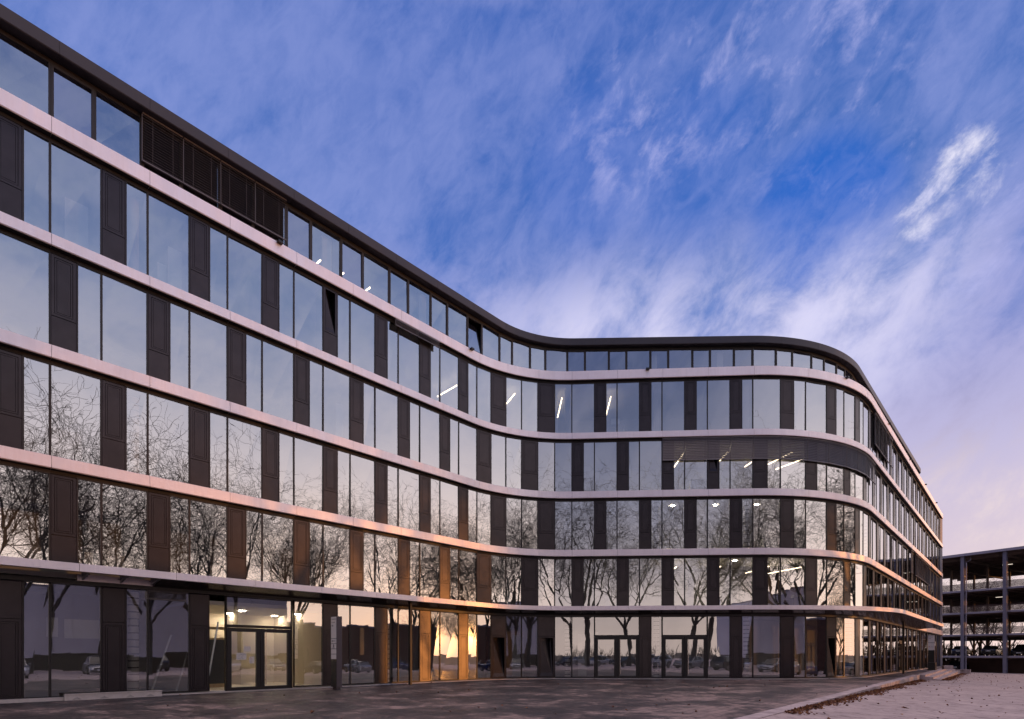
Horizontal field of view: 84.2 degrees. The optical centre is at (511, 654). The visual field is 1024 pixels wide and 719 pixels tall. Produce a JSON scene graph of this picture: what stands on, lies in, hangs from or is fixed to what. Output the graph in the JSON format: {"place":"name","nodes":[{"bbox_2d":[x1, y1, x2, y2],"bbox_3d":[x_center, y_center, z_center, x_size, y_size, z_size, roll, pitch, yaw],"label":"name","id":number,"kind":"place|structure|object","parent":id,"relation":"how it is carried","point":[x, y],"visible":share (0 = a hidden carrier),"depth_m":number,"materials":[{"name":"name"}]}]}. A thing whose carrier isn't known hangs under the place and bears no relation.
{"place":"outdoors","nodes":[
{"label":"outdoors","id":0,"kind":"place"},
{"bbox_2d":[0,667,941,718],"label":"plaza pavement","id":1,"kind":"structure","parent":0,"point":[587,699],"depth_m":19.38,"materials":[{"name":"grey concrete"}]},
{"bbox_2d":[0,697,63,703],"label":"edge board","id":2,"kind":"object","parent":1,"relation":"on","point":[31,700],"visible":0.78,"depth_m":19.16,"materials":[{"name":"grey concrete"}]},
{"bbox_2d":[64,690,161,700],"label":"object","id":3,"kind":"object","parent":1,"relation":"on","point":[105,695],"visible":1,"depth_m":20.67,"materials":[{"name":"grey concrete"}]},
{"bbox_2d":[331,616,341,689],"bbox_3d":[-8.087,-0.080,26.083,0.480,3.360,0.288,0,0,42],"label":"sign pylon","id":4,"kind":"object","parent":1,"relation":"on","point":[336,652],"visible":1,"depth_m":25.93,"materials":[{"name":"grey metal"}]},
{"bbox_2d":[0,3,943,699],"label":"office building","id":5,"kind":"structure","parent":1,"relation":"on","point":[296,417],"depth_m":30.76,"materials":[{"name":"black glass"}]},
{"bbox_2d":[0,228,49,343],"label":"window","id":6,"kind":"structure","parent":5,"relation":"in","point":[3,232],"depth_m":19.55,"materials":[{"name":"black metal"}]},
{"bbox_2d":[0,460,49,560],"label":"window","id":7,"kind":"structure","parent":5,"relation":"in","point":[2,463],"depth_m":19.60,"materials":[{"name":"black metal"}]},
{"bbox_2d":[0,28,49,114],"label":"window","id":8,"kind":"structure","parent":5,"relation":"in","point":[3,33],"depth_m":19.39,"materials":[{"name":"black metal"}]},
{"bbox_2d":[23,575,49,698],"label":"window","id":9,"kind":"structure","parent":5,"relation":"in","point":[23,575],"depth_m":19.74,"materials":[{"name":"black metal"}]},
{"bbox_2d":[23,123,49,231],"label":"window","id":10,"kind":"structure","parent":5,"relation":"in","point":[26,128],"depth_m":19.62,"materials":[{"name":"black metal"}]},
{"bbox_2d":[23,352,49,454],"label":"window","id":11,"kind":"structure","parent":5,"relation":"in","point":[25,355],"depth_m":19.63,"materials":[{"name":"black metal"}]},
{"bbox_2d":[50,58,94,139],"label":"window","id":12,"kind":"structure","parent":5,"relation":"in","point":[54,65],"depth_m":20.22,"materials":[{"name":"black metal"}]},
{"bbox_2d":[50,577,101,696],"bbox_3d":[-15.656,-0.605,20.346,0.135,4.230,1.484,0,0,42],"label":"window","id":13,"kind":"structure","parent":5,"relation":"in","point":[100,588],"depth_m":20.83,"materials":[{"name":"black metal"}]},
{"bbox_2d":[50,138,101,254],"bbox_3d":[-15.656,-16.315,20.346,0.135,3.570,1.484,0,0,42],"label":"window","id":14,"kind":"structure","parent":5,"relation":"in","point":[53,142],"depth_m":20.57,"materials":[{"name":"black metal"}]},
{"bbox_2d":[50,360,101,465],"bbox_3d":[-15.656,-8.585,20.346,0.135,3.490,1.484,0,0,42],"label":"window","id":15,"kind":"structure","parent":5,"relation":"in","point":[55,364],"depth_m":20.63,"materials":[{"name":"black metal"}]},
{"bbox_2d":[77,260,101,359],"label":"window","id":16,"kind":"structure","parent":5,"relation":"in","point":[83,265],"depth_m":20.83,"materials":[{"name":"black metal"}]},
{"bbox_2d":[77,475,101,565],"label":"window","id":17,"kind":"structure","parent":5,"relation":"in","point":[83,478],"depth_m":20.83,"materials":[{"name":"black metal"}]},
{"bbox_2d":[95,86,140,164],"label":"window","id":18,"kind":"structure","parent":5,"relation":"in","point":[98,91],"depth_m":21.31,"materials":[{"name":"black metal"}]},
{"bbox_2d":[102,270,147,374],"bbox_3d":[-14.663,-12.450,21.449,0.135,3.540,1.484,0,0,42],"label":"window","id":19,"kind":"structure","parent":5,"relation":"in","point":[104,274],"depth_m":21.56,"materials":[{"name":"black metal"}]},
{"bbox_2d":[102,480,147,569],"bbox_3d":[-14.663,-4.775,21.449,0.135,3.470,1.484,0,0,42],"label":"window","id":20,"kind":"structure","parent":5,"relation":"in","point":[104,482],"depth_m":21.59,"materials":[{"name":"black metal"}]},
{"bbox_2d":[126,589,147,690],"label":"window","id":21,"kind":"structure","parent":5,"relation":"in","point":[126,589],"depth_m":21.95,"materials":[{"name":"black metal"}]},
{"bbox_2d":[126,178,147,274],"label":"window","id":22,"kind":"structure","parent":5,"relation":"in","point":[128,182],"depth_m":21.87,"materials":[{"name":"black metal"}]},
{"bbox_2d":[126,383,147,474],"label":"window","id":23,"kind":"structure","parent":5,"relation":"in","point":[128,386],"depth_m":21.89,"materials":[{"name":"black metal"}]},
{"bbox_2d":[154,262,166,282],"bbox_3d":[-14.261,-15.220,23.490,0.440,1.500,0.900,0,0,42],"label":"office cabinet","id":24,"kind":"object","parent":5,"relation":"on","point":[160,271],"visible":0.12,"depth_m":23.14,"materials":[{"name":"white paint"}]},
{"bbox_2d":[141,114,181,187],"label":"window","id":25,"kind":"structure","parent":5,"relation":"in","point":[145,120],"depth_m":22.34,"materials":[{"name":"black metal"}]},
{"bbox_2d":[148,591,189,692],"bbox_3d":[-13.669,-0.605,22.552,0.135,4.230,1.484,0,0,42],"label":"window","id":26,"kind":"structure","parent":5,"relation":"in","point":[148,591],"depth_m":23.05,"materials":[{"name":"black metal"}]},
{"bbox_2d":[148,190,189,292],"bbox_3d":[-13.669,-16.315,22.552,0.135,3.570,1.484,0,0,42],"label":"window","id":27,"kind":"structure","parent":5,"relation":"in","point":[150,193],"depth_m":22.67,"materials":[{"name":"black metal"}]},
{"bbox_2d":[148,390,189,483],"bbox_3d":[-13.669,-8.585,22.552,0.135,3.490,1.484,0,0,42],"label":"window","id":28,"kind":"structure","parent":5,"relation":"in","point":[151,393],"depth_m":22.73,"materials":[{"name":"black metal"}]},
{"bbox_2d":[170,299,189,388],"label":"window","id":29,"kind":"structure","parent":5,"relation":"in","point":[172,302],"depth_m":23.00,"materials":[{"name":"black metal"}]},
{"bbox_2d":[170,493,189,573],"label":"window","id":30,"kind":"structure","parent":5,"relation":"in","point":[173,495],"depth_m":23.03,"materials":[{"name":"black metal"}]},
{"bbox_2d":[182,140,218,208],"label":"window","id":31,"kind":"structure","parent":5,"relation":"in","point":[188,146],"depth_m":23.47,"materials":[{"name":"black metal"}]},
{"bbox_2d":[190,307,227,400],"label":"window","id":32,"kind":"structure","parent":5,"relation":"in","point":[194,311],"depth_m":23.83,"materials":[{"name":"black metal"}]},
{"bbox_2d":[190,496,227,577],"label":"window","id":33,"kind":"structure","parent":5,"relation":"in","point":[195,499],"depth_m":23.84,"materials":[{"name":"black metal"}]},
{"bbox_2d":[210,640,223,683],"bbox_3d":[-13.901,0.325,26.341,0.020,2.050,1.180,0,0,42],"label":"inner door leaf","id":34,"kind":"structure","parent":5,"relation":"in","point":[217,667],"depth_m":26.48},
{"bbox_2d":[209,222,227,309],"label":"window","id":35,"kind":"structure","parent":5,"relation":"in","point":[212,226],"depth_m":24.16,"materials":[{"name":"black metal"}]},
{"bbox_2d":[209,408,227,491],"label":"window","id":36,"kind":"structure","parent":5,"relation":"in","point":[211,411],"depth_m":24.16,"materials":[{"name":"black metal"}]},
{"bbox_2d":[219,162,253,227],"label":"window","id":37,"kind":"structure","parent":5,"relation":"in","point":[226,168],"depth_m":24.56,"materials":[{"name":"black metal"}]},
{"bbox_2d":[228,232,261,323],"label":"window","id":38,"kind":"structure","parent":5,"relation":"in","point":[231,236],"depth_m":25.14,"materials":[{"name":"black metal"}]},
{"bbox_2d":[228,414,261,498],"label":"window","id":39,"kind":"structure","parent":5,"relation":"in","point":[231,417],"depth_m":25.23,"materials":[{"name":"black metal"}]},
{"bbox_2d":[246,331,261,411],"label":"window","id":40,"kind":"structure","parent":5,"relation":"in","point":[249,334],"depth_m":25.24,"materials":[{"name":"black metal"}]},
{"bbox_2d":[246,507,261,580],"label":"window","id":41,"kind":"structure","parent":5,"relation":"in","point":[247,509],"depth_m":25.24,"materials":[{"name":"black metal"}]},
{"bbox_2d":[224,596,291,690],"bbox_3d":[-11.203,-0.575,25.217,0.274,4.290,2.960,0,0,42],"label":"entrance door","id":42,"kind":"structure","parent":5,"relation":"in","point":[260,634],"depth_m":25.13,"materials":[{"name":"black glass"}]},
{"bbox_2d":[254,183,285,245],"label":"window","id":43,"kind":"structure","parent":5,"relation":"in","point":[258,188],"depth_m":25.64,"materials":[{"name":"black metal"}]},
{"bbox_2d":[262,337,293,421],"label":"window","id":44,"kind":"structure","parent":5,"relation":"in","point":[264,340],"depth_m":26.06,"materials":[{"name":"black metal"}]},
{"bbox_2d":[262,510,293,583],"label":"window","id":45,"kind":"structure","parent":5,"relation":"in","point":[263,512],"depth_m":26.08,"materials":[{"name":"black metal"}]},
{"bbox_2d":[279,259,293,337],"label":"window","id":46,"kind":"structure","parent":5,"relation":"in","point":[281,263],"depth_m":26.34,"materials":[{"name":"black metal"}]},
{"bbox_2d":[279,430,293,504],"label":"window","id":47,"kind":"structure","parent":5,"relation":"in","point":[281,432],"depth_m":26.35,"materials":[{"name":"black metal"}]},
{"bbox_2d":[286,202,311,259],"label":"window","id":48,"kind":"structure","parent":5,"relation":"in","point":[289,207],"depth_m":26.59,"materials":[{"name":"black metal"}]},
{"bbox_2d":[293,601,322,686],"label":"window","id":49,"kind":"structure","parent":5,"relation":"in","point":[293,601],"depth_m":26.87,"materials":[{"name":"black metal"}]},
{"bbox_2d":[294,267,322,350],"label":"window","id":50,"kind":"structure","parent":5,"relation":"in","point":[296,270],"depth_m":27.17,"materials":[{"name":"black metal"}]},
{"bbox_2d":[294,434,322,510],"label":"window","id":51,"kind":"structure","parent":5,"relation":"in","point":[298,437],"depth_m":27.21,"materials":[{"name":"black metal"}]},
{"bbox_2d":[309,357,322,430],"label":"window","id":52,"kind":"structure","parent":5,"relation":"in","point":[312,360],"depth_m":27.46,"materials":[{"name":"black metal"}]},
{"bbox_2d":[309,519,322,586],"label":"window","id":53,"kind":"structure","parent":5,"relation":"in","point":[310,521],"depth_m":27.46,"materials":[{"name":"black metal"}]},
{"bbox_2d":[312,218,339,275],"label":"window","id":54,"kind":"structure","parent":5,"relation":"in","point":[315,222],"depth_m":27.79,"materials":[{"name":"black metal"}]},
{"bbox_2d":[323,363,349,439],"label":"window","id":55,"kind":"structure","parent":5,"relation":"in","point":[326,366],"depth_m":28.33,"materials":[{"name":"black metal"}]},
{"bbox_2d":[323,522,349,589],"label":"window","id":56,"kind":"structure","parent":5,"relation":"in","point":[324,523],"depth_m":28.33,"materials":[{"name":"black metal"}]},
{"bbox_2d":[337,604,349,684],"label":"window","id":57,"kind":"structure","parent":5,"relation":"in","point":[337,604],"depth_m":28.56,"materials":[{"name":"black metal"}]},
{"bbox_2d":[337,290,349,362],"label":"window","id":58,"kind":"structure","parent":5,"relation":"in","point":[339,293],"depth_m":28.56,"materials":[{"name":"black metal"}]},
{"bbox_2d":[340,235,363,288],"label":"window","id":59,"kind":"structure","parent":5,"relation":"in","point":[342,239],"depth_m":28.43,"materials":[{"name":"black metal"}]},
{"bbox_2d":[350,605,374,684],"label":"window","id":60,"kind":"structure","parent":5,"relation":"in","point":[350,605],"depth_m":29.67,"materials":[{"name":"black metal"}]},
{"bbox_2d":[350,297,374,373],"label":"window","id":61,"kind":"structure","parent":5,"relation":"in","point":[352,300],"depth_m":29.42,"materials":[{"name":"black metal"}]},
{"bbox_2d":[350,451,374,521],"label":"window","id":62,"kind":"structure","parent":5,"relation":"in","point":[351,453],"depth_m":29.46,"materials":[{"name":"black metal"}]},
{"bbox_2d":[363,250,388,302],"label":"window","id":63,"kind":"structure","parent":5,"relation":"in","point":[366,253],"depth_m":29.81,"materials":[{"name":"black metal"}]},
{"bbox_2d":[375,385,397,454],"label":"window","id":64,"kind":"structure","parent":5,"relation":"in","point":[377,387],"depth_m":30.54,"materials":[{"name":"black metal"}]},
{"bbox_2d":[375,532,397,593],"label":"window","id":65,"kind":"structure","parent":5,"relation":"in","point":[376,533],"depth_m":30.61,"materials":[{"name":"black metal"}]},
{"bbox_2d":[398,609,419,682],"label":"window","id":66,"kind":"structure","parent":5,"relation":"in","point":[398,609],"depth_m":31.86,"materials":[{"name":"black metal"}]},
{"bbox_2d":[398,327,419,392],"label":"window","id":67,"kind":"structure","parent":5,"relation":"in","point":[398,327],"depth_m":31.86,"materials":[{"name":"black metal"}]},
{"bbox_2d":[398,466,419,530],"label":"window","id":68,"kind":"structure","parent":5,"relation":"in","point":[399,467],"depth_m":31.70,"materials":[{"name":"black metal"}]},
{"bbox_2d":[420,403,439,468],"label":"window","id":69,"kind":"structure","parent":5,"relation":"in","point":[421,405],"depth_m":32.98,"materials":[{"name":"black metal"}]},
{"bbox_2d":[420,540,439,597],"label":"window","id":70,"kind":"structure","parent":5,"relation":"in","point":[422,542],"depth_m":32.98,"materials":[{"name":"black metal"}]},
{"bbox_2d":[440,612,458,680],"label":"window","id":71,"kind":"structure","parent":5,"relation":"in","point":[440,612],"depth_m":34.07,"materials":[{"name":"black metal"}]},
{"bbox_2d":[440,345,458,409],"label":"window","id":72,"kind":"structure","parent":5,"relation":"in","point":[441,347],"depth_m":33.94,"materials":[{"name":"black metal"}]},
{"bbox_2d":[440,479,458,538],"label":"window","id":73,"kind":"structure","parent":5,"relation":"in","point":[441,480],"depth_m":34.00,"materials":[{"name":"black metal"}]},
{"bbox_2d":[459,420,476,479],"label":"window","id":74,"kind":"structure","parent":5,"relation":"in","point":[460,421],"depth_m":35.18,"materials":[{"name":"black metal"}]},
{"bbox_2d":[459,548,476,601],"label":"window","id":75,"kind":"structure","parent":5,"relation":"in","point":[460,549],"depth_m":35.18,"materials":[{"name":"black metal"}]},
{"bbox_2d":[477,615,490,678],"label":"window","id":76,"kind":"structure","parent":5,"relation":"in","point":[477,615],"depth_m":35.53,"materials":[{"name":"black metal"}]},
{"bbox_2d":[506,616,521,677],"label":"window","id":77,"kind":"structure","parent":5,"relation":"in","point":[506,616],"depth_m":36.94,"materials":[{"name":"black metal"}]},
{"bbox_2d":[594,440,616,490],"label":"window","id":78,"kind":"structure","parent":5,"relation":"in","point":[595,441],"depth_m":37.35,"materials":[{"name":"black metal"}]},
{"bbox_2d":[594,557,616,605],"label":"window","id":79,"kind":"structure","parent":5,"relation":"in","point":[594,557],"depth_m":37.33,"materials":[{"name":"black metal"}]},
{"bbox_2d":[594,617,639,677],"bbox_3d":[6.909,-0.575,37.301,2.940,4.290,0.273,0,0,3],"label":"entrance door","id":80,"kind":"structure","parent":5,"relation":"in","point":[617,639],"depth_m":37.26,"materials":[{"name":"black metal"}]},
{"bbox_2d":[617,380,639,431],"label":"window","id":81,"kind":"structure","parent":5,"relation":"in","point":[624,381],"depth_m":37.24,"materials":[{"name":"black metal"}]},
{"bbox_2d":[617,498,639,548],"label":"window","id":82,"kind":"structure","parent":5,"relation":"in","point":[632,499],"depth_m":37.23,"materials":[{"name":"black metal"}]},
{"bbox_2d":[662,379,684,430],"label":"window","id":83,"kind":"structure","parent":5,"relation":"in","point":[663,380],"depth_m":37.09,"materials":[{"name":"black metal"}]},
{"bbox_2d":[662,498,684,548],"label":"window","id":84,"kind":"structure","parent":5,"relation":"in","point":[663,499],"depth_m":37.07,"materials":[{"name":"black metal"}]},
{"bbox_2d":[662,616,707,678],"bbox_3d":[11.291,-0.575,37.039,2.920,4.290,0.273,0,0,3],"label":"entrance door","id":85,"kind":"structure","parent":5,"relation":"in","point":[685,638],"depth_m":37.00,"materials":[{"name":"black metal"}]},
{"bbox_2d":[689,478,703,488],"bbox_3d":[12.451,-11.220,38.188,0.900,1.200,0.440,0,0,3],"label":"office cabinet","id":86,"kind":"object","parent":5,"relation":"on","point":[698,483],"visible":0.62,"depth_m":37.98,"materials":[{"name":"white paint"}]},
{"bbox_2d":[707,377,729,429],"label":"window","id":87,"kind":"structure","parent":5,"relation":"in","point":[708,379],"depth_m":36.91,"materials":[{"name":"black metal"}]},
{"bbox_2d":[707,497,729,547],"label":"window","id":88,"kind":"structure","parent":5,"relation":"in","point":[708,498],"depth_m":36.91,"materials":[{"name":"black metal"}]},
{"bbox_2d":[730,555,752,604],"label":"window","id":89,"kind":"structure","parent":5,"relation":"in","point":[741,556],"depth_m":36.80,"materials":[{"name":"black metal"}]},
{"bbox_2d":[753,616,780,677],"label":"window","id":90,"kind":"structure","parent":5,"relation":"in","point":[753,616],"depth_m":36.80,"materials":[{"name":"black metal"}]},
{"bbox_2d":[753,377,780,428],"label":"window","id":91,"kind":"structure","parent":5,"relation":"in","point":[754,378],"depth_m":36.80,"materials":[{"name":"black metal"}]},
{"bbox_2d":[753,497,780,547],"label":"window","id":92,"kind":"structure","parent":5,"relation":"in","point":[779,498],"depth_m":36.79,"materials":[{"name":"black glass"}]},
{"bbox_2d":[761,538,776,547],"bbox_3d":[17.274,-7.280,38.126,0.900,1.000,0.440,0,0,-5],"label":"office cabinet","id":93,"kind":"object","parent":5,"relation":"on","point":[768,543],"visible":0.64,"depth_m":37.91,"materials":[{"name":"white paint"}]},
{"bbox_2d":[781,555,805,604],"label":"window","id":94,"kind":"structure","parent":5,"relation":"in","point":[798,557],"depth_m":37.09,"materials":[{"name":"black glass"}]},
{"bbox_2d":[806,617,826,677],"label":"window","id":95,"kind":"structure","parent":5,"relation":"in","point":[825,617],"depth_m":37.60,"materials":[{"name":"black glass"}]},
{"bbox_2d":[806,379,826,432],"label":"window","id":96,"kind":"structure","parent":5,"relation":"in","point":[807,381],"depth_m":37.60,"materials":[{"name":"black glass"}]},
{"bbox_2d":[806,498,826,549],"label":"window","id":97,"kind":"structure","parent":5,"relation":"in","point":[807,499],"depth_m":37.60,"materials":[{"name":"black glass"}]},
{"bbox_2d":[827,443,843,493],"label":"window","id":98,"kind":"structure","parent":5,"relation":"in","point":[835,474],"depth_m":38.02,"materials":[{"name":"clear glass"}]},
{"bbox_2d":[928,635,934,661],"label":"sign pylon","id":99,"kind":"object","parent":1,"relation":"on","point":[931,648],"visible":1,"depth_m":64.17,"materials":[{"name":"grey metal"}]},
{"bbox_2d":[917,668,959,680],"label":"entrance steps","id":100,"kind":"structure","parent":1,"relation":"on","point":[940,674],"depth_m":50.95,"materials":[{"name":"concrete"}]},
{"bbox_2d":[0,0,1023,655],"label":"sky","id":101,"kind":"structure","parent":0,"point":[847,176],"materials":[{"name":"blue"}]},
{"bbox_2d":[760,672,1023,718],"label":"road","id":102,"kind":"structure","parent":0,"point":[978,687],"depth_m":20.20,"materials":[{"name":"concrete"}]},
{"bbox_2d":[167,673,1020,718],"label":"fallen leaves","id":103,"kind":"object","parent":102,"relation":"on","point":[311,711],"visible":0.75,"depth_m":19.88,"materials":[{"name":"brown plant"}]},
{"bbox_2d":[734,675,919,718],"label":"kerb","id":104,"kind":"structure","parent":102,"relation":"on","point":[780,710],"depth_m":21.42,"materials":[{"name":"concrete"}]},
{"bbox_2d":[785,673,967,714],"bbox_3d":[32.602,1.976,44.071,1.583,0.871,76.029,0,0,41],"label":"leaf pile","id":105,"kind":"object","parent":102,"relation":"on","point":[807,708],"visible":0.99,"depth_m":22.12,"materials":[{"name":"brown plant"}]},
{"bbox_2d":[942,575,1021,655],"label":"plane tree","id":106,"kind":"object","parent":102,"relation":"on","point":[979,651],"visible":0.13,"depth_m":104.47,"materials":[{"name":"brown plant"}]},
{"bbox_2d":[981,646,1002,655],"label":"parked car","id":107,"kind":"object","parent":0,"point":[991,650],"visible":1,"depth_m":80.65,"materials":[{"name":"black paint"}]},
{"label":"ground","id":108,"kind":"structure","parent":0,"visible":0},
{"bbox_2d":[942,637,1023,664],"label":"distant woodland","id":109,"kind":"object","parent":108,"relation":"on","point":[944,653],"visible":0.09,"depth_m":90.05,"materials":[{"name":"plant"}]},
{"bbox_2d":[942,546,1023,672],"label":"parking garage","id":110,"kind":"structure","parent":108,"relation":"on","point":[1006,563],"depth_m":82.82,"materials":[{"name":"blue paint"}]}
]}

